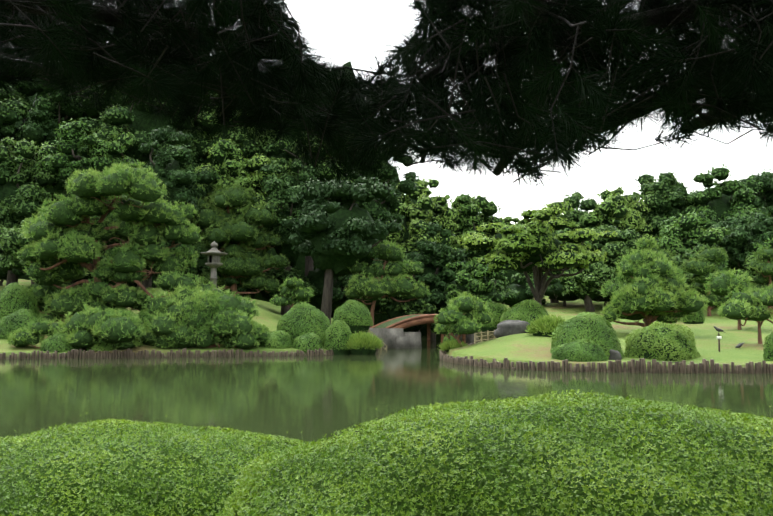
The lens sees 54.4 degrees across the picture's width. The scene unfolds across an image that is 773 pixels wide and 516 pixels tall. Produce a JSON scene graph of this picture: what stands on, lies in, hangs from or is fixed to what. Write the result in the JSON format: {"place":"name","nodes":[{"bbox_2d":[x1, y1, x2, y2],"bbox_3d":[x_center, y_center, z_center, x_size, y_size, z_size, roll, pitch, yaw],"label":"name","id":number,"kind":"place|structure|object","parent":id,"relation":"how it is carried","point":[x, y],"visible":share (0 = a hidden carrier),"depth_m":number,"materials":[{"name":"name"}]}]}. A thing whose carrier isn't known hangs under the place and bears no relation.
{"place":"outdoors","nodes":[
{"label":"outdoors","id":0,"kind":"place"},
{"bbox_2d":[0,335,772,450],"bbox_3d":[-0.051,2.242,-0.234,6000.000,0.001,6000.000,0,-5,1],"label":"water","id":1,"kind":"structure","parent":0,"point":[312,398],"depth_m":23.48,"materials":[{"name":"green liquid"}]},
{"bbox_2d":[0,279,772,372],"bbox_3d":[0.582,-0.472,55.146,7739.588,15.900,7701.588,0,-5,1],"label":"ground","id":2,"kind":"structure","parent":0,"point":[523,347],"depth_m":42.60,"materials":[{"name":"green plant"}]},
{"bbox_2d":[0,206,15,256],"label":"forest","id":3,"kind":"object","parent":2,"relation":"on","point":[5,216],"visible":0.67,"depth_m":60.45,"materials":[{"name":"green plant"}]},
{"bbox_2d":[0,250,19,285],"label":"tree","id":4,"kind":"object","parent":2,"relation":"on","point":[3,275],"visible":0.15,"depth_m":63.82,"materials":[{"name":"green plant"}]},
{"bbox_2d":[8,255,23,275],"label":"tree","id":5,"kind":"object","parent":2,"relation":"on","point":[16,272],"depth_m":62.17,"materials":[{"name":"green plant"}]},
{"bbox_2d":[0,81,36,160],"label":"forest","id":6,"kind":"object","parent":2,"relation":"on","point":[19,106],"visible":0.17,"depth_m":71.11,"materials":[{"name":"green plant"}]},
{"bbox_2d":[0,282,39,319],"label":"shrub","id":7,"kind":"object","parent":2,"relation":"on","point":[13,298],"visible":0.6,"depth_m":48.47,"materials":[{"name":"green plant"}]},
{"bbox_2d":[0,308,45,339],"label":"shrub","id":8,"kind":"object","parent":2,"relation":"on","point":[12,322],"visible":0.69,"depth_m":44.31,"materials":[{"name":"green plant"}]},
{"bbox_2d":[0,137,66,284],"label":"tree","id":9,"kind":"object","parent":2,"relation":"on","point":[24,182],"visible":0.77,"depth_m":62.15,"materials":[{"name":"green plant"}]},
{"bbox_2d":[0,217,89,285],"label":"tree","id":10,"kind":"object","parent":2,"relation":"on","point":[12,242],"visible":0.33,"depth_m":56.12,"materials":[{"name":"green plant"}]},
{"bbox_2d":[28,283,74,310],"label":"loose shrub","id":11,"kind":"object","parent":2,"relation":"on","point":[50,289],"visible":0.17,"depth_m":52.20,"materials":[{"name":"green plant"}]},
{"bbox_2d":[0,24,108,203],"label":"tree","id":12,"kind":"object","parent":2,"relation":"on","point":[40,125],"visible":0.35,"depth_m":71.14,"materials":[{"name":"green plant"}]},
{"bbox_2d":[40,333,83,352],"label":"shrub","id":13,"kind":"object","parent":2,"relation":"on","point":[54,342],"visible":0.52,"depth_m":41.76,"materials":[{"name":"green plant"}]},
{"bbox_2d":[7,302,145,350],"bbox_3d":[-17.464,4.023,42.718,8.127,3.080,4.354,0,-5,1],"label":"shrub","id":14,"kind":"object","parent":2,"relation":"on","point":[120,331],"visible":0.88,"depth_m":42.13,"materials":[{"name":"green plant"}]},
{"bbox_2d":[35,118,138,285],"bbox_3d":[-25.572,-4.420,63.779,8.562,14.446,6.447,0,-5,1],"label":"tree","id":15,"kind":"object","parent":2,"relation":"on","point":[53,158],"visible":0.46,"depth_m":62.93,"materials":[{"name":"green plant"}]},
{"bbox_2d":[68,262,112,283],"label":"tree","id":16,"kind":"object","parent":2,"relation":"on","point":[89,276],"visible":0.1,"depth_m":61.42,"materials":[{"name":"green plant"}]},
{"bbox_2d":[86,341,117,350],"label":"shrub","id":17,"kind":"object","parent":2,"relation":"on","point":[101,346],"visible":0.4,"depth_m":42.28,"materials":[{"name":"green plant"}]},
{"bbox_2d":[15,162,225,322],"bbox_3d":[-17.703,-0.607,49.883,14.483,11.258,7.794,0,-5,1],"label":"pine","id":18,"kind":"object","parent":2,"relation":"on","point":[67,246],"visible":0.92,"depth_m":49.07,"materials":[{"name":"green plant"}]},
{"bbox_2d":[116,307,129,315],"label":"shrub","id":19,"kind":"object","parent":2,"relation":"on","point":[123,308],"visible":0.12,"depth_m":48.88,"materials":[{"name":"green plant"}]},
{"bbox_2d":[71,56,205,286],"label":"tree","id":20,"kind":"object","parent":2,"relation":"on","point":[122,120],"visible":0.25,"depth_m":70.20,"materials":[{"name":"green plant"}]},
{"bbox_2d":[102,228,183,288],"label":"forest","id":21,"kind":"object","parent":2,"relation":"on","point":[145,283],"visible":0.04,"depth_m":59.72,"materials":[{"name":"green plant"}]},
{"bbox_2d":[135,309,150,324],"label":"shrub","id":22,"kind":"object","parent":2,"relation":"on","point":[142,314],"visible":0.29,"depth_m":48.71,"materials":[{"name":"green plant"}]},
{"bbox_2d":[110,126,220,287],"bbox_3d":[-18.814,-4.107,63.013,9.130,14.308,6.536,0,-5,1],"label":"tree","id":23,"kind":"object","parent":2,"relation":"on","point":[175,179],"visible":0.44,"depth_m":62.52,"materials":[{"name":"green plant"}]},
{"bbox_2d":[0,412,331,515],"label":"hedge","id":24,"kind":"object","parent":2,"relation":"on","point":[133,469],"visible":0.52,"depth_m":5.29,"materials":[{"name":"green plant"}]},
{"bbox_2d":[95,284,261,347],"bbox_3d":[-14.157,3.756,46.245,13.024,4.196,5.738,0,-5,1],"label":"shrub","id":25,"kind":"object","parent":2,"relation":"on","point":[196,308],"visible":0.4,"depth_m":44.74,"materials":[{"name":"green plant"}]},
{"bbox_2d":[150,242,209,280],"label":"tree","id":26,"kind":"object","parent":2,"relation":"on","point":[193,270],"visible":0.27,"depth_m":62.33,"materials":[{"name":"green plant"}]},
{"bbox_2d":[0,348,378,358],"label":"stakes","id":27,"kind":"object","parent":2,"relation":"on","point":[80,353],"visible":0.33,"depth_m":41.99,"materials":[{"name":"brown wood"}]},
{"bbox_2d":[133,304,270,348],"bbox_3d":[-11.389,4.219,44.898,9.472,2.836,4.321,0,-5,1],"label":"shrub","id":28,"kind":"object","parent":2,"relation":"on","point":[161,331],"visible":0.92,"depth_m":43.68,"materials":[{"name":"green plant"}]},
{"bbox_2d":[200,241,227,290],"bbox_3d":[-13.146,0.741,57.215,1.851,4.078,2.137,0,-5,1],"label":"lantern","id":29,"kind":"object","parent":2,"relation":"on","point":[214,253],"visible":0.75,"depth_m":56.97,"materials":[{"name":"stone"}]},
{"bbox_2d":[184,74,281,195],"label":"tree","id":30,"kind":"object","parent":2,"relation":"on","point":[248,152],"visible":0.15,"depth_m":71.91,"materials":[{"name":"green plant"}]},
{"bbox_2d":[186,138,280,294],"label":"tree","id":31,"kind":"object","parent":2,"relation":"on","point":[235,165],"visible":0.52,"depth_m":65.17,"materials":[{"name":"green plant"}]},
{"bbox_2d":[195,257,275,295],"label":"tree","id":32,"kind":"object","parent":2,"relation":"on","point":[229,281],"visible":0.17,"depth_m":63.97,"materials":[{"name":"green plant"}]},
{"bbox_2d":[192,182,289,295],"bbox_3d":[-13.251,-1.193,63.896,9.328,11.216,6.618,-4,-6,43],"label":"pine","id":33,"kind":"object","parent":2,"relation":"on","point":[244,239],"visible":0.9,"depth_m":62.68,"materials":[{"name":"green plant"}]},
{"bbox_2d":[259,330,292,348],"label":"shrub","id":34,"kind":"object","parent":2,"relation":"on","point":[278,339],"visible":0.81,"depth_m":44.68,"materials":[{"name":"green plant"}]},
{"bbox_2d":[253,158,319,315],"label":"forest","id":35,"kind":"object","parent":2,"relation":"on","point":[282,201],"visible":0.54,"depth_m":64.72,"materials":[{"name":"green plant"}]},
{"bbox_2d":[259,266,316,314],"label":"tree","id":36,"kind":"object","parent":2,"relation":"on","point":[282,275],"visible":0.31,"depth_m":65.92,"materials":[{"name":"green plant"}]},
{"bbox_2d":[268,277,314,307],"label":"pine","id":37,"kind":"object","parent":2,"relation":"on","point":[293,291],"visible":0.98,"depth_m":54.56,"materials":[{"name":"green plant"}]},
{"bbox_2d":[276,302,330,344],"bbox_3d":[-5.193,4.883,47.768,3.955,4.220,3.383,0,-5,1],"label":"shrub","id":38,"kind":"object","parent":2,"relation":"on","point":[293,323],"visible":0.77,"depth_m":46.80,"materials":[{"name":"green plant"}]},
{"bbox_2d":[247,79,365,308],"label":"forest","id":39,"kind":"object","parent":2,"relation":"on","point":[309,264],"visible":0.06,"depth_m":69.68,"materials":[{"name":"green plant"}]},
{"bbox_2d":[292,332,323,353],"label":"shrub","id":40,"kind":"object","parent":2,"relation":"on","point":[306,341],"visible":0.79,"depth_m":44.73,"materials":[{"name":"green plant"}]},
{"bbox_2d":[302,262,360,310],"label":"tree","id":41,"kind":"object","parent":2,"relation":"on","point":[316,277],"visible":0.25,"depth_m":67.85,"materials":[{"name":"green plant"}]},
{"bbox_2d":[323,320,351,354],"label":"shrub","id":42,"kind":"object","parent":2,"relation":"on","point":[337,334],"visible":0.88,"depth_m":45.22,"materials":[{"name":"green plant"}]},
{"bbox_2d":[280,168,401,326],"bbox_3d":[-3.794,-0.746,60.126,7.999,13.339,8.227,3,-5,-32],"label":"evergreen","id":43,"kind":"object","parent":2,"relation":"on","point":[343,232],"visible":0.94,"depth_m":59.47,"materials":[{"name":"green plant"}]},
{"bbox_2d":[331,299,372,333],"bbox_3d":[-2.357,4.307,51.800,2.956,2.940,2.528,0,-5,1],"label":"shrub","id":44,"kind":"object","parent":2,"relation":"on","point":[354,315],"visible":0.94,"depth_m":51.02,"materials":[{"name":"green plant"}]},
{"bbox_2d":[345,330,383,354],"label":"shrub","id":45,"kind":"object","parent":2,"relation":"on","point":[362,343],"depth_m":44.96,"materials":[{"name":"green plant"}]},
{"bbox_2d":[342,257,393,313],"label":"tree","id":46,"kind":"object","parent":2,"relation":"on","point":[378,306],"visible":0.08,"depth_m":68.50,"materials":[{"name":"green plant"}]},
{"bbox_2d":[333,134,419,223],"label":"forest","id":47,"kind":"object","parent":2,"relation":"on","point":[376,208],"visible":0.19,"depth_m":72.70,"materials":[{"name":"green plant"}]},
{"bbox_2d":[7,62,762,335],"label":"growth","id":48,"kind":"object","parent":2,"relation":"on","point":[378,318],"depth_m":91.62,"materials":[{"name":"green plant"}]},
{"bbox_2d":[0,0,772,208],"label":"overhanging pine","id":49,"kind":"object","parent":2,"relation":"on","point":[519,43],"visible":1,"depth_m":2.41,"materials":[{"name":"green plant"}]},
{"bbox_2d":[343,238,432,327],"bbox_3d":[-0.136,2.487,59.873,6.879,8.487,4.993,3,-5,-34],"label":"pine","id":50,"kind":"object","parent":2,"relation":"on","point":[370,288],"visible":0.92,"depth_m":59.65,"materials":[{"name":"green plant"}]},
{"bbox_2d":[379,276,438,334],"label":"tree","id":51,"kind":"object","parent":2,"relation":"on","point":[415,306],"visible":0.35,"depth_m":67.47,"materials":[{"name":"green plant"}]},
{"bbox_2d":[371,314,465,345],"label":"bridge","id":52,"kind":"structure","parent":2,"relation":"on","point":[405,321],"depth_m":55.80,"materials":[{"name":"brown wood"}]},
{"bbox_2d":[385,176,460,331],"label":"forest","id":53,"kind":"object","parent":2,"relation":"on","point":[407,235],"visible":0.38,"depth_m":84.35,"materials":[{"name":"green plant"}]},
{"bbox_2d":[387,221,469,340],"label":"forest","id":54,"kind":"object","parent":2,"relation":"on","point":[437,276],"visible":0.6,"depth_m":69.79,"materials":[{"name":"green plant"}]},
{"bbox_2d":[443,333,455,342],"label":"shrub","id":55,"kind":"object","parent":2,"relation":"on","point":[447,339],"visible":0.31,"depth_m":43.45,"materials":[{"name":"green plant"}]},
{"bbox_2d":[437,339,466,353],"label":"shrub","id":56,"kind":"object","parent":2,"relation":"on","point":[447,346],"depth_m":40.69,"materials":[{"name":"green plant"}]},
{"bbox_2d":[433,291,492,346],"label":"tree","id":57,"kind":"object","parent":2,"relation":"on","point":[454,321],"visible":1,"depth_m":40.55,"materials":[{"name":"green plant"}]},
{"bbox_2d":[428,193,505,284],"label":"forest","id":58,"kind":"object","parent":2,"relation":"on","point":[469,209],"visible":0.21,"depth_m":87.79,"materials":[{"name":"green plant"}]},
{"bbox_2d":[443,254,506,315],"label":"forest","id":59,"kind":"object","parent":2,"relation":"on","point":[474,281],"visible":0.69,"depth_m":64.26,"materials":[{"name":"green plant"}]},
{"bbox_2d":[474,330,495,343],"bbox_3d":[6.497,5.094,48.119,0.070,1.059,3.678,-3,-5,34],"label":"fence","id":60,"kind":"object","parent":2,"relation":"on","point":[487,335],"visible":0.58,"depth_m":47.51,"materials":[{"name":"brown wood"}]},
{"bbox_2d":[476,301,506,340],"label":"shrub","id":61,"kind":"object","parent":2,"relation":"on","point":[496,310],"visible":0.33,"depth_m":50.84,"materials":[{"name":"green plant"}]},
{"bbox_2d":[216,389,772,515],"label":"hedge","id":62,"kind":"object","parent":2,"relation":"on","point":[551,457],"visible":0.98,"depth_m":4.11,"materials":[{"name":"green plant"}]},
{"bbox_2d":[499,215,522,227],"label":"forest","id":63,"kind":"object","parent":2,"relation":"on","point":[507,220],"visible":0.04,"depth_m":111.19,"materials":[{"name":"green plant"}]},
{"bbox_2d":[493,320,529,337],"bbox_3d":[7.187,4.187,43.228,2.290,1.274,1.220,1,-5,-9],"label":"rock","id":64,"kind":"object","parent":2,"relation":"on","point":[507,327],"visible":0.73,"depth_m":42.73,"materials":[{"name":"grey stone"}]},
{"bbox_2d":[489,273,546,306],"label":"tree","id":65,"kind":"object","parent":2,"relation":"on","point":[515,293],"visible":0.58,"depth_m":73.72,"materials":[{"name":"green plant"}]},
{"bbox_2d":[500,299,548,322],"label":"shrub","id":66,"kind":"object","parent":2,"relation":"on","point":[528,311],"visible":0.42,"depth_m":48.95,"materials":[{"name":"green plant"}]},
{"bbox_2d":[457,200,617,308],"bbox_3d":[10.766,0.562,52.369,11.489,9.507,7.320,0,-5,1],"label":"tree","id":67,"kind":"object","parent":2,"relation":"on","point":[528,245],"visible":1,"depth_m":51.07,"materials":[{"name":"green plant"}]},
{"bbox_2d":[525,314,568,336],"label":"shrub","id":68,"kind":"object","parent":2,"relation":"on","point":[545,325],"visible":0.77,"depth_m":40.00,"materials":[{"name":"green plant"}]},
{"bbox_2d":[513,228,592,302],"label":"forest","id":69,"kind":"object","parent":2,"relation":"on","point":[530,274],"visible":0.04,"depth_m":74.72,"materials":[{"name":"green plant"}]},
{"bbox_2d":[525,270,582,306],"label":"tree","id":70,"kind":"object","parent":2,"relation":"on","point":[554,290],"visible":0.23,"depth_m":71.99,"materials":[{"name":"green plant"}]},
{"bbox_2d":[534,190,598,236],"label":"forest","id":71,"kind":"object","parent":2,"relation":"on","point":[586,206],"visible":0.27,"depth_m":89.56,"materials":[{"name":"green plant"}]},
{"bbox_2d":[551,338,607,361],"bbox_3d":[8.471,4.433,33.202,2.530,1.760,2.182,0,-5,1],"label":"shrub","id":72,"kind":"object","parent":2,"relation":"on","point":[579,350],"visible":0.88,"depth_m":32.59,"materials":[{"name":"green plant"}]},
{"bbox_2d":[550,311,624,359],"bbox_3d":[9.221,4.327,34.648,3.407,3.732,2.918,0,-5,1],"label":"shrub","id":73,"kind":"object","parent":2,"relation":"on","point":[589,326],"visible":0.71,"depth_m":33.98,"materials":[{"name":"green plant"}]},
{"bbox_2d":[558,261,618,311],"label":"tree","id":74,"kind":"object","parent":2,"relation":"on","point":[588,283],"visible":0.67,"depth_m":68.23,"materials":[{"name":"green plant"}]},
{"bbox_2d":[439,342,772,373],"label":"stakes","id":75,"kind":"object","parent":2,"relation":"on","point":[637,366],"visible":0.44,"depth_m":30.60,"materials":[{"name":"brown wood"}]},
{"bbox_2d":[592,273,622,307],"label":"tree","id":76,"kind":"object","parent":2,"relation":"on","point":[605,300],"visible":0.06,"depth_m":70.98,"materials":[{"name":"green plant"}]},
{"bbox_2d":[584,224,640,277],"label":"tree","id":77,"kind":"object","parent":2,"relation":"on","point":[618,245],"visible":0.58,"depth_m":74.64,"materials":[{"name":"green plant"}]},
{"bbox_2d":[607,349,621,359],"bbox_3d":[10.156,4.392,33.398,0.647,0.682,0.662,0,-5,1],"label":"rock","id":78,"kind":"object","parent":2,"relation":"on","point":[615,355],"visible":0.65,"depth_m":33.13,"materials":[{"name":"grey stone"}]},
{"bbox_2d":[580,186,652,238],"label":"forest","id":79,"kind":"object","parent":2,"relation":"on","point":[616,209],"visible":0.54,"depth_m":87.19,"materials":[{"name":"green plant"}]},
{"bbox_2d":[599,234,708,326],"bbox_3d":[15.799,1.761,45.970,6.467,6.281,6.410,0,-5,1],"label":"pine tree","id":80,"kind":"object","parent":2,"relation":"on","point":[650,289],"visible":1,"depth_m":44.41,"materials":[{"name":"green plant"}]},
{"bbox_2d":[622,170,697,238],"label":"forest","id":81,"kind":"object","parent":2,"relation":"on","point":[660,194],"visible":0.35,"depth_m":89.44,"materials":[{"name":"green plant"}]},
{"bbox_2d":[624,321,700,361],"bbox_3d":[12.621,4.356,34.497,3.582,2.946,2.834,0,-5,1],"label":"box shrub","id":82,"kind":"object","parent":2,"relation":"on","point":[667,342],"visible":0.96,"depth_m":33.83,"materials":[{"name":"green plant"}]},
{"bbox_2d":[658,249,688,286],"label":"pine","id":83,"kind":"object","parent":2,"relation":"on","point":[669,255],"visible":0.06,"depth_m":64.31,"materials":[{"name":"green plant"}]},
{"bbox_2d":[651,212,730,270],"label":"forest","id":84,"kind":"object","parent":2,"relation":"on","point":[690,231],"visible":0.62,"depth_m":73.64,"materials":[{"name":"green plant"}]},
{"bbox_2d":[682,310,704,323],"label":"shrub","id":85,"kind":"object","parent":2,"relation":"on","point":[698,318],"visible":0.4,"depth_m":54.98,"materials":[{"name":"green plant"}]},
{"bbox_2d":[671,243,727,296],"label":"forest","id":86,"kind":"object","parent":2,"relation":"on","point":[685,256],"visible":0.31,"depth_m":70.29,"materials":[{"name":"green plant"}]},
{"bbox_2d":[679,245,728,315],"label":"pine","id":87,"kind":"object","parent":2,"relation":"on","point":[702,267],"visible":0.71,"depth_m":64.97,"materials":[{"name":"green plant"}]},
{"bbox_2d":[658,164,762,274],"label":"tree","id":88,"kind":"object","parent":2,"relation":"on","point":[717,204],"visible":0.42,"depth_m":87.50,"materials":[{"name":"green plant"}]},
{"bbox_2d":[717,334,721,351],"bbox_3d":[15.736,4.101,35.551,0.220,1.050,0.090,0,-5,1],"label":"sign post","id":89,"kind":"object","parent":2,"relation":"on","point":[719,337],"visible":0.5,"depth_m":35.53,"materials":[{"name":"white paint"}]},
{"bbox_2d":[714,326,725,333],"bbox_3d":[15.757,3.407,35.601,0.578,0.343,0.178,0,-5,1],"label":"bird","id":90,"kind":"object","parent":89,"relation":"attached to","point":[718,329],"visible":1,"depth_m":35.55,"materials":[{"name":"black"}]},
{"bbox_2d":[703,267,766,329],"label":"pine","id":91,"kind":"object","parent":2,"relation":"on","point":[722,286],"visible":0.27,"depth_m":49.79,"materials":[{"name":"green plant"}]},
{"bbox_2d":[707,206,772,273],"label":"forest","id":92,"kind":"object","parent":2,"relation":"on","point":[739,241],"visible":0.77,"depth_m":75.95,"materials":[{"name":"green plant"}]},
{"bbox_2d":[715,283,772,343],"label":"pine","id":93,"kind":"object","parent":2,"relation":"on","point":[744,305],"visible":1,"depth_m":38.97,"materials":[{"name":"green plant"}]},
{"bbox_2d":[733,169,772,216],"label":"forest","id":94,"kind":"object","parent":2,"relation":"on","point":[766,179],"visible":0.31,"depth_m":89.67,"materials":[{"name":"green plant"}]},
{"bbox_2d":[740,237,772,283],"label":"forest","id":95,"kind":"object","parent":2,"relation":"on","point":[758,246],"visible":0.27,"depth_m":73.11,"materials":[{"name":"green plant"}]},
{"bbox_2d":[747,246,772,309],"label":"pine","id":96,"kind":"object","parent":2,"relation":"on","point":[764,276],"visible":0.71,"depth_m":69.48,"materials":[{"name":"green plant"}]},
{"bbox_2d":[763,332,772,360],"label":"shrub","id":97,"kind":"object","parent":2,"relation":"on","point":[768,349],"visible":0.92,"depth_m":32.43,"materials":[{"name":"green plant"}]},
{"bbox_2d":[12,0,772,223],"label":"sky","id":98,"kind":"structure","parent":0,"point":[344,26],"materials":[{"name":"white"}]},
{"bbox_2d":[367,328,480,348],"bbox_3d":[3.388,6.319,57.310,10.167,2.000,2.795,3,-5,-32],"label":"abutment","id":99,"kind":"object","parent":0,"point":[394,338],"depth_m":54.41,"materials":[{"name":"grey stone"}]}
]}

